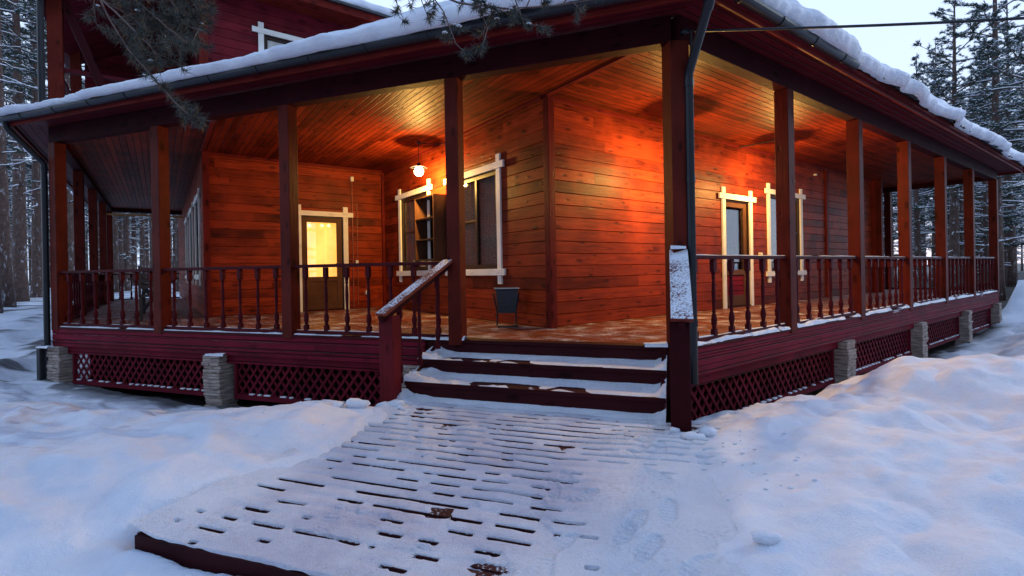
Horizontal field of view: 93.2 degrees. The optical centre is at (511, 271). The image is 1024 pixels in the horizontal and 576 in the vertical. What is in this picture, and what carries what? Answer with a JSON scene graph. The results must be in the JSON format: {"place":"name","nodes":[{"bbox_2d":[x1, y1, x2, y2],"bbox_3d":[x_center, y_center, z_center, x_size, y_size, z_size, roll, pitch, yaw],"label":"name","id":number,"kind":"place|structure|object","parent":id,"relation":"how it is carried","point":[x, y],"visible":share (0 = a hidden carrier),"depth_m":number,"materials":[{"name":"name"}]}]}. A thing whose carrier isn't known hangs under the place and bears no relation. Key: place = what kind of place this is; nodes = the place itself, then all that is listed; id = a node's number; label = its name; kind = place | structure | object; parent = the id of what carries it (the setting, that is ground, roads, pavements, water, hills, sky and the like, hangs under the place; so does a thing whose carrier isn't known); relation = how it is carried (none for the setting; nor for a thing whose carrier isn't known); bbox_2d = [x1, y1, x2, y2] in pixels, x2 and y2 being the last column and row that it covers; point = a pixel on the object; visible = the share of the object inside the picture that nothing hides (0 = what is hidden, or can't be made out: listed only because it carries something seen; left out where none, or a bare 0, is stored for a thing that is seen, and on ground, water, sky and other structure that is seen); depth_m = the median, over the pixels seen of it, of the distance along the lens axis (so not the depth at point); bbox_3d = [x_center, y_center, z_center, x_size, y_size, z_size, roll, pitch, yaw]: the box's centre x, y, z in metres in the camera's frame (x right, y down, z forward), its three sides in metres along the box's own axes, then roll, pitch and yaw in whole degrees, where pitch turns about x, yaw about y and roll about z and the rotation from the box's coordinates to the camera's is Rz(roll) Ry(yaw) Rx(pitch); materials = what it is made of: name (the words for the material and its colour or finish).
{"place":"outdoors","nodes":[
{"label":"outdoors","id":0,"kind":"place"},
{"bbox_2d":[138,266,152,321],"bbox_3d":[-6.401,0.391,8.670,0.440,0.960,0.428,-1,0,-36],"label":"porch chair","id":1,"kind":"object","parent":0,"point":[140,287],"visible":0.37,"depth_m":8.40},
{"bbox_2d":[142,271,152,313],"bbox_3d":[-7.642,0.411,10.374,0.440,0.960,0.428,-1,0,-36],"label":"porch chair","id":2,"kind":"object","parent":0,"point":[144,302],"visible":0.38,"depth_m":10.34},
{"bbox_2d":[78,0,221,131],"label":"pine bough","id":3,"kind":"object","parent":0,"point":[177,14],"visible":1,"depth_m":3.61,"materials":[{"name":"green plant"}]},
{"bbox_2d":[128,277,178,318],"bbox_3d":[-6.990,0.508,9.482,0.760,0.776,1.400,-1,0,-36],"label":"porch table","id":4,"kind":"object","parent":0,"point":[147,305],"visible":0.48,"depth_m":8.98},
{"bbox_2d":[340,0,396,16],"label":"roof snow","id":5,"kind":"structure","parent":0,"point":[374,7],"depth_m":10.24,"materials":[{"name":"white snow"}]},
{"bbox_2d":[389,0,602,61],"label":"pine bough","id":6,"kind":"object","parent":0,"point":[477,5],"visible":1,"depth_m":2.69,"materials":[{"name":"green plant"}]},
{"bbox_2d":[0,263,1023,575],"bbox_3d":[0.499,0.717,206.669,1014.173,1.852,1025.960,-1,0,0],"label":"snow ground","id":7,"kind":"structure","parent":0,"point":[914,465],"depth_m":3.10,"materials":[{"name":"white snow"}]},
{"bbox_2d":[4,43,11,225],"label":"pine tree","id":8,"kind":"object","parent":7,"relation":"on","point":[11,140],"visible":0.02,"depth_m":34.17,"materials":[{"name":"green plant"}]},
{"bbox_2d":[1,4,20,86],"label":"pine tree","id":9,"kind":"object","parent":7,"relation":"on","point":[8,56],"visible":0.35,"depth_m":21.69,"materials":[{"name":"green plant"}]},
{"bbox_2d":[0,0,31,192],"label":"pine tree","id":10,"kind":"object","parent":7,"relation":"on","point":[4,4],"visible":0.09,"depth_m":25.39,"materials":[{"name":"green plant"}]},
{"bbox_2d":[5,105,29,240],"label":"pine tree","id":11,"kind":"object","parent":7,"relation":"on","point":[9,191],"visible":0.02,"depth_m":53.56,"materials":[{"name":"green plant"}]},
{"bbox_2d":[0,0,37,306],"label":"pine tree","id":12,"kind":"object","parent":7,"relation":"on","point":[7,281],"visible":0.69,"depth_m":17.41,"materials":[{"name":"brown plant"}]},
{"bbox_2d":[0,0,46,312],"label":"pine tree","id":13,"kind":"object","parent":7,"relation":"on","point":[19,9],"visible":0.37,"depth_m":15.31,"materials":[{"name":"green plant"}]},
{"bbox_2d":[0,0,47,301],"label":"pine tree","id":14,"kind":"object","parent":7,"relation":"on","point":[19,239],"visible":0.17,"depth_m":20.98,"materials":[{"name":"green plant"}]},
{"bbox_2d":[2,9,49,238],"bbox_3d":[-26.984,-7.591,26.942,5.959,18.580,6.018,-1,0,3],"label":"pine tree","id":15,"kind":"object","parent":7,"relation":"on","point":[28,165],"visible":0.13,"depth_m":26.04,"materials":[{"name":"green plant"}]},
{"bbox_2d":[7,153,48,260],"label":"pine tree","id":16,"kind":"object","parent":7,"relation":"on","point":[8,154],"visible":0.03,"depth_m":42.94,"materials":[{"name":"green plant"}]},
{"bbox_2d":[26,188,30,285],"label":"pine tree","id":17,"kind":"object","parent":7,"relation":"on","point":[28,200],"visible":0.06,"depth_m":61.36,"materials":[{"name":"brown plant"}]},
{"bbox_2d":[8,76,48,234],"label":"pine tree","id":18,"kind":"object","parent":7,"relation":"on","point":[25,164],"visible":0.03,"depth_m":42.25,"materials":[{"name":"green plant"}]},
{"bbox_2d":[2,12,69,212],"bbox_3d":[-28.117,-8.830,28.167,4.472,20.983,4.798,-2,1,-36],"label":"pine tree","id":19,"kind":"object","parent":7,"relation":"on","point":[27,211],"visible":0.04,"depth_m":27.84,"materials":[{"name":"green plant"}]},
{"bbox_2d":[25,155,50,287],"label":"pine tree","id":20,"kind":"object","parent":7,"relation":"on","point":[27,156],"visible":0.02,"depth_m":44.10,"materials":[{"name":"brown plant"}]},
{"bbox_2d":[1,1,84,297],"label":"pine tree","id":21,"kind":"object","parent":7,"relation":"on","point":[36,289],"visible":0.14,"depth_m":23.90,"materials":[{"name":"brown plant"}]},
{"bbox_2d":[4,0,84,101],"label":"pine tree","id":22,"kind":"object","parent":7,"relation":"on","point":[23,30],"visible":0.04,"depth_m":26.57,"materials":[{"name":"green plant"}]},
{"bbox_2d":[3,3,87,286],"bbox_3d":[-19.391,-8.774,20.784,5.404,20.917,4.825,-1,0,17],"label":"pine tree","id":23,"kind":"object","parent":7,"relation":"on","point":[70,219],"visible":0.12,"depth_m":20.78,"materials":[{"name":"brown plant"}]},
{"bbox_2d":[27,176,87,233],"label":"pine tree","id":24,"kind":"object","parent":7,"relation":"on","point":[48,210],"visible":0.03,"depth_m":38.73,"materials":[{"name":"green plant"}]},
{"bbox_2d":[85,207,88,269],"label":"pine tree","id":25,"kind":"object","parent":7,"relation":"on","point":[87,250],"visible":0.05,"depth_m":71.93,"materials":[{"name":"brown plant"}]},
{"bbox_2d":[69,68,118,291],"bbox_3d":[-24.174,-7.978,28.634,4.055,19.168,4.345,-1,1,11],"label":"pine tree","id":26,"kind":"object","parent":7,"relation":"on","point":[115,249],"depth_m":28.68,"materials":[{"name":"brown plant"}]},
{"bbox_2d":[85,213,130,269],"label":"pine tree","id":27,"kind":"object","parent":7,"relation":"on","point":[87,230],"depth_m":38.07,"materials":[{"name":"brown plant"}]},
{"bbox_2d":[85,209,149,290],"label":"pine tree","id":28,"kind":"object","parent":7,"relation":"on","point":[125,255],"visible":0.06,"depth_m":30.37,"materials":[{"name":"brown plant"}]},
{"bbox_2d":[118,212,130,268],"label":"pine tree","id":29,"kind":"object","parent":7,"relation":"on","point":[120,233],"visible":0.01,"depth_m":42.47,"materials":[{"name":"brown plant"}]},
{"bbox_2d":[122,213,148,285],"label":"pine tree","id":30,"kind":"object","parent":7,"relation":"on","point":[133,242],"visible":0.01,"depth_m":44.71,"materials":[{"name":"brown plant"}]},
{"bbox_2d":[131,213,148,283],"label":"pine tree","id":31,"kind":"object","parent":7,"relation":"on","point":[142,227],"visible":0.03,"depth_m":39.34,"materials":[{"name":"brown plant"}]},
{"bbox_2d":[136,213,150,267],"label":"pine tree","id":32,"kind":"object","parent":7,"relation":"on","point":[149,235],"depth_m":38.55,"materials":[{"name":"brown plant"}]},
{"bbox_2d":[129,213,172,272],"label":"pine tree","id":33,"kind":"object","parent":7,"relation":"on","point":[147,251],"visible":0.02,"depth_m":50.45,"materials":[{"name":"brown plant"}]},
{"bbox_2d":[130,214,174,290],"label":"pine tree","id":34,"kind":"object","parent":7,"relation":"on","point":[151,241],"depth_m":29.05,"materials":[{"name":"brown plant"}]},
{"bbox_2d":[144,213,174,283],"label":"pine tree","id":35,"kind":"object","parent":7,"relation":"on","point":[173,243],"visible":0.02,"depth_m":50.02,"materials":[{"name":"brown plant"}]},
{"bbox_2d":[170,215,172,267],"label":"pine tree","id":36,"kind":"object","parent":7,"relation":"on","point":[171,244],"visible":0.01,"depth_m":56.36,"materials":[{"name":"brown plant"}]},
{"bbox_2d":[174,215,175,282],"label":"pine tree","id":37,"kind":"object","parent":7,"relation":"on","point":[175,251],"depth_m":32.04,"materials":[{"name":"brown plant"}]},
{"bbox_2d":[175,215,178,291],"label":"pine tree","id":38,"kind":"object","parent":7,"relation":"on","point":[177,250],"depth_m":28.33,"materials":[{"name":"brown plant"}]},
{"bbox_2d":[135,407,698,575],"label":"boardwalk","id":39,"kind":"structure","parent":7,"relation":"on","point":[194,558],"depth_m":2.44,"materials":[{"name":"brown wood"}]},
{"bbox_2d":[127,399,747,575],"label":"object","id":40,"kind":"structure","parent":39,"relation":"on","point":[645,500],"depth_m":2.67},
{"bbox_2d":[0,0,1023,421],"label":"wooden house","id":41,"kind":"structure","parent":7,"relation":"on","point":[592,166],"depth_m":7.29,"materials":[{"name":"brown wood"}]},
{"bbox_2d":[0,103,72,194],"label":"roof snow","id":42,"kind":"structure","parent":41,"relation":"on","point":[71,192],"depth_m":7.67,"materials":[{"name":"white snow"}]},
{"bbox_2d":[106,213,183,217],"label":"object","id":43,"kind":"object","parent":41,"relation":"attached to","point":[140,215],"visible":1,"depth_m":14.46,"materials":[{"name":"wood"}]},
{"bbox_2d":[184,213,191,282],"bbox_3d":[-9.273,-0.630,13.956,0.216,1.950,1.520,-1,0,-36],"label":"window","id":44,"kind":"structure","parent":41,"relation":"in","point":[186,218],"depth_m":13.68,"materials":[{"name":"white wood"}]},
{"bbox_2d":[188,202,196,284],"bbox_3d":[-7.861,-0.653,12.016,0.216,1.950,1.520,-1,0,-36],"label":"window","id":45,"kind":"structure","parent":41,"relation":"in","point":[190,214],"depth_m":11.73,"materials":[{"name":"white wood"}]},
{"bbox_2d":[193,188,200,285],"bbox_3d":[-6.507,-0.674,10.157,0.216,1.950,1.520,-1,0,-36],"label":"window","id":46,"kind":"structure","parent":41,"relation":"in","point":[197,276],"depth_m":10.35,"materials":[{"name":"white wood"}]},
{"bbox_2d":[252,21,303,51],"bbox_3d":[-4.445,-4.071,9.973,1.620,1.670,0.216,-1,0,-36],"label":"window","id":47,"kind":"structure","parent":41,"relation":"in","point":[265,41],"depth_m":9.62,"materials":[{"name":"white wood"}]},
{"bbox_2d":[0,0,578,115],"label":"roof snow","id":48,"kind":"structure","parent":41,"relation":"on","point":[385,28],"depth_m":5.27,"materials":[{"name":"white snow"}]},
{"bbox_2d":[298,204,352,311],"bbox_3d":[-3.993,-0.274,10.373,1.446,2.200,0.402,-1,0,-36],"label":"door","id":49,"kind":"structure","parent":41,"relation":"in","point":[322,240],"depth_m":10.41,"materials":[{"name":"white wood"}]},
{"bbox_2d":[395,179,431,281],"bbox_3d":[-1.899,-0.755,9.715,0.216,1.950,1.680,-1,0,-36],"label":"window","id":50,"kind":"structure","parent":41,"relation":"in","point":[406,221],"depth_m":9.95,"materials":[{"name":"white wood"}]},
{"bbox_2d":[410,141,436,175],"bbox_3d":[-1.452,-1.981,8.520,0.680,0.612,0.304,-1,0,0],"label":"hanging lamp","id":51,"kind":"object","parent":41,"relation":"hanging from","point":[418,168],"visible":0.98,"depth_m":8.49,"materials":[{"name":"white glass"}]},
{"bbox_2d":[414,193,446,260],"bbox_3d":[-1.494,-0.776,8.842,0.250,1.162,0.774,-1,0,-36],"label":"wall shelf","id":52,"kind":"object","parent":41,"relation":"attached to","point":[437,220],"depth_m":8.82,"materials":[{"name":"brown wood"}]},
{"bbox_2d":[443,153,505,283],"bbox_3d":[-0.575,-0.776,7.896,0.216,1.950,1.820,-1,0,-36],"label":"window","id":53,"kind":"structure","parent":41,"relation":"in","point":[483,199],"depth_m":7.65,"materials":[{"name":"white wood"}]},
{"bbox_2d":[492,287,519,327],"bbox_3d":[-0.074,0.493,6.687,0.382,0.531,0.321,-1,0,-7],"label":"litter bin","id":54,"kind":"object","parent":41,"relation":"on","point":[507,299],"visible":1,"depth_m":6.59,"materials":[{"name":"metal"}]},
{"bbox_2d":[35,245,997,355],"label":"ledge snow","id":55,"kind":"structure","parent":41,"relation":"on","point":[755,333],"depth_m":6.30,"materials":[{"name":"white snow"}]},
{"bbox_2d":[375,249,693,431],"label":"porch stairs","id":56,"kind":"structure","parent":41,"relation":"attached to","point":[390,350],"depth_m":4.78,"materials":[{"name":"brown wood"}]},
{"bbox_2d":[397,346,666,424],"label":"step snow","id":57,"kind":"structure","parent":56,"relation":"on","point":[435,375],"depth_m":4.73,"materials":[{"name":"white snow"}]},
{"bbox_2d":[718,186,755,308],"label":"door","id":58,"kind":"structure","parent":41,"relation":"in","point":[737,226],"depth_m":9.29,"materials":[{"name":"white wood"}]},
{"bbox_2d":[737,183,806,282],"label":"window","id":59,"kind":"structure","parent":41,"relation":"in","point":[770,199],"depth_m":10.13,"materials":[{"name":"white wood"}]},
{"bbox_2d":[680,17,1023,35],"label":"power cable","id":60,"kind":"object","parent":41,"relation":"attached to","point":[685,31],"visible":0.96,"depth_m":4.32,"materials":[{"name":"black rubber"}]},
{"bbox_2d":[760,0,1023,165],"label":"roof snow","id":61,"kind":"structure","parent":41,"relation":"on","point":[840,39],"depth_m":6.45,"materials":[{"name":"white snow"}]},
{"bbox_2d":[222,398,816,544],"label":"snow clods","id":62,"kind":"object","parent":7,"relation":"on","point":[765,536],"visible":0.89,"depth_m":3.65,"materials":[{"name":"white snow"}]},
{"bbox_2d":[883,193,897,272],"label":"pine tree","id":63,"kind":"object","parent":7,"relation":"on","point":[883,228],"visible":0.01,"depth_m":35.09,"materials":[{"name":"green plant"}]},
{"bbox_2d":[883,188,932,286],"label":"pine tree","id":64,"kind":"object","parent":7,"relation":"on","point":[893,208],"visible":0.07,"depth_m":31.89,"materials":[{"name":"brown plant"}]},
{"bbox_2d":[893,193,931,247],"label":"pine tree","id":65,"kind":"object","parent":7,"relation":"on","point":[927,240],"visible":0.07,"depth_m":50.52,"materials":[{"name":"green plant"}]},
{"bbox_2d":[893,192,934,247],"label":"pine tree","id":66,"kind":"object","parent":7,"relation":"on","point":[931,211],"visible":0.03,"depth_m":35.85,"materials":[{"name":"green plant"}]},
{"bbox_2d":[896,193,932,270],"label":"pine tree","id":67,"kind":"object","parent":7,"relation":"on","point":[926,214],"visible":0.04,"depth_m":52.93,"materials":[{"name":"green plant"}]},
{"bbox_2d":[883,77,949,287],"bbox_3d":[24.524,-5.011,28.930,4.317,13.426,4.334,-1,0,-1],"label":"pine tree","id":68,"kind":"object","parent":7,"relation":"on","point":[920,190],"visible":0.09,"depth_m":29.14,"materials":[{"name":"green plant"}]},
{"bbox_2d":[913,76,927,281],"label":"pine tree","id":69,"kind":"object","parent":7,"relation":"on","point":[923,242],"visible":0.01,"depth_m":48.28,"materials":[{"name":"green plant"}]},
{"bbox_2d":[883,54,963,289],"bbox_3d":[22.448,-5.228,27.216,4.365,14.069,3.747,0,-1,8],"label":"pine tree","id":70,"kind":"object","parent":7,"relation":"on","point":[916,219],"visible":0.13,"depth_m":26.96,"materials":[{"name":"green plant"}]},
{"bbox_2d":[925,203,931,256],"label":"pine tree","id":71,"kind":"object","parent":7,"relation":"on","point":[928,235],"visible":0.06,"depth_m":77.73,"materials":[{"name":"green plant"}]},
{"bbox_2d":[921,55,949,225],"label":"pine tree","id":72,"kind":"object","parent":7,"relation":"on","point":[940,97],"visible":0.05,"depth_m":44.40,"materials":[{"name":"green plant"}]},
{"bbox_2d":[918,42,962,286],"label":"pine tree","id":73,"kind":"object","parent":7,"relation":"on","point":[933,235],"visible":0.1,"depth_m":37.74,"materials":[{"name":"green plant"}]},
{"bbox_2d":[920,83,978,255],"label":"pine tree","id":74,"kind":"object","parent":7,"relation":"on","point":[925,196],"visible":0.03,"depth_m":35.10,"materials":[{"name":"green plant"}]},
{"bbox_2d":[912,0,1023,286],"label":"pine tree","id":75,"kind":"object","parent":7,"relation":"on","point":[953,235],"visible":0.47,"depth_m":24.72,"materials":[{"name":"green plant"}]},
{"bbox_2d":[927,90,1011,285],"bbox_3d":[25.372,-4.353,27.242,3.238,12.156,3.772,-1,0,-15],"label":"pine tree","id":76,"kind":"object","parent":7,"relation":"on","point":[961,227],"visible":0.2,"depth_m":27.31,"materials":[{"name":"green plant"}]},
{"bbox_2d":[921,0,1023,300],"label":"pine tree","id":77,"kind":"object","parent":7,"relation":"on","point":[980,8],"visible":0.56,"depth_m":23.77,"materials":[{"name":"green plant"}]},
{"bbox_2d":[960,77,1004,280],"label":"pine tree","id":78,"kind":"object","parent":7,"relation":"on","point":[976,227],"visible":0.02,"depth_m":46.02,"materials":[{"name":"green plant"}]},
{"bbox_2d":[947,50,1023,287],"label":"pine tree","id":79,"kind":"object","parent":7,"relation":"on","point":[984,250],"visible":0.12,"depth_m":28.85,"materials":[{"name":"green plant"}]},
{"bbox_2d":[948,38,1023,288],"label":"pine tree","id":80,"kind":"object","parent":7,"relation":"on","point":[1014,243],"visible":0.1,"depth_m":32.38,"materials":[{"name":"green plant"}]},
{"bbox_2d":[967,83,1004,254],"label":"pine tree","id":81,"kind":"object","parent":7,"relation":"on","point":[979,219],"visible":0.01,"depth_m":37.36,"materials":[{"name":"green plant"}]},
{"bbox_2d":[951,0,1023,241],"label":"pine tree","id":82,"kind":"object","parent":7,"relation":"on","point":[1003,52],"visible":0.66,"depth_m":21.26,"materials":[{"name":"green plant"}]},
{"bbox_2d":[967,68,1021,285],"bbox_3d":[39.081,-7.758,38.880,3.909,18.475,4.188,-2,-1,36],"label":"pine tree","id":83,"kind":"object","parent":7,"relation":"on","point":[1005,248],"visible":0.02,"depth_m":38.70,"materials":[{"name":"green plant"}]},
{"bbox_2d":[970,0,1023,286],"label":"pine tree","id":84,"kind":"object","parent":7,"relation":"on","point":[1011,277],"visible":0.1,"depth_m":36.52,"materials":[{"name":"green plant"}]},
{"bbox_2d":[990,10,1023,192],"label":"pine tree","id":85,"kind":"object","parent":7,"relation":"on","point":[1019,74],"visible":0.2,"depth_m":32.62,"materials":[{"name":"green plant"}]},
{"bbox_2d":[1002,143,1023,256],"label":"pine tree","id":86,"kind":"object","parent":7,"relation":"on","point":[1017,219],"visible":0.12,"depth_m":49.47,"materials":[{"name":"green plant"}]},
{"bbox_2d":[1002,180,1023,272],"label":"pine tree","id":87,"kind":"object","parent":7,"relation":"on","point":[1018,230],"visible":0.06,"depth_m":52.18,"materials":[{"name":"green plant"}]},
{"bbox_2d":[1012,51,1023,219],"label":"pine tree","id":88,"kind":"object","parent":7,"relation":"on","point":[1018,97],"visible":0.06,"depth_m":43.03,"materials":[{"name":"green plant"}]},
{"bbox_2d":[1012,142,1023,212],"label":"pine tree","id":89,"kind":"object","parent":7,"relation":"on","point":[1020,180],"visible":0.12,"depth_m":38.70,"materials":[{"name":"green plant"}]},
{"bbox_2d":[1014,143,1023,273],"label":"pine tree","id":90,"kind":"object","parent":7,"relation":"on","point":[1022,226],"visible":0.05,"depth_m":55.86,"materials":[{"name":"green plant"}]},
{"bbox_2d":[1017,234,1023,270],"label":"pine tree","id":91,"kind":"object","parent":7,"relation":"on","point":[1022,261],"visible":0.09,"depth_m":96.29,"materials":[{"name":"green plant"}]},
{"bbox_2d":[1017,180,1023,257],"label":"pine tree","id":92,"kind":"object","parent":7,"relation":"on","point":[1020,231],"visible":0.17,"depth_m":79.77,"materials":[{"name":"green plant"}]},
{"bbox_2d":[3,0,1023,279],"label":"sky","id":93,"kind":"structure","parent":0,"point":[892,46],"materials":[{"name":"white"}]}
]}

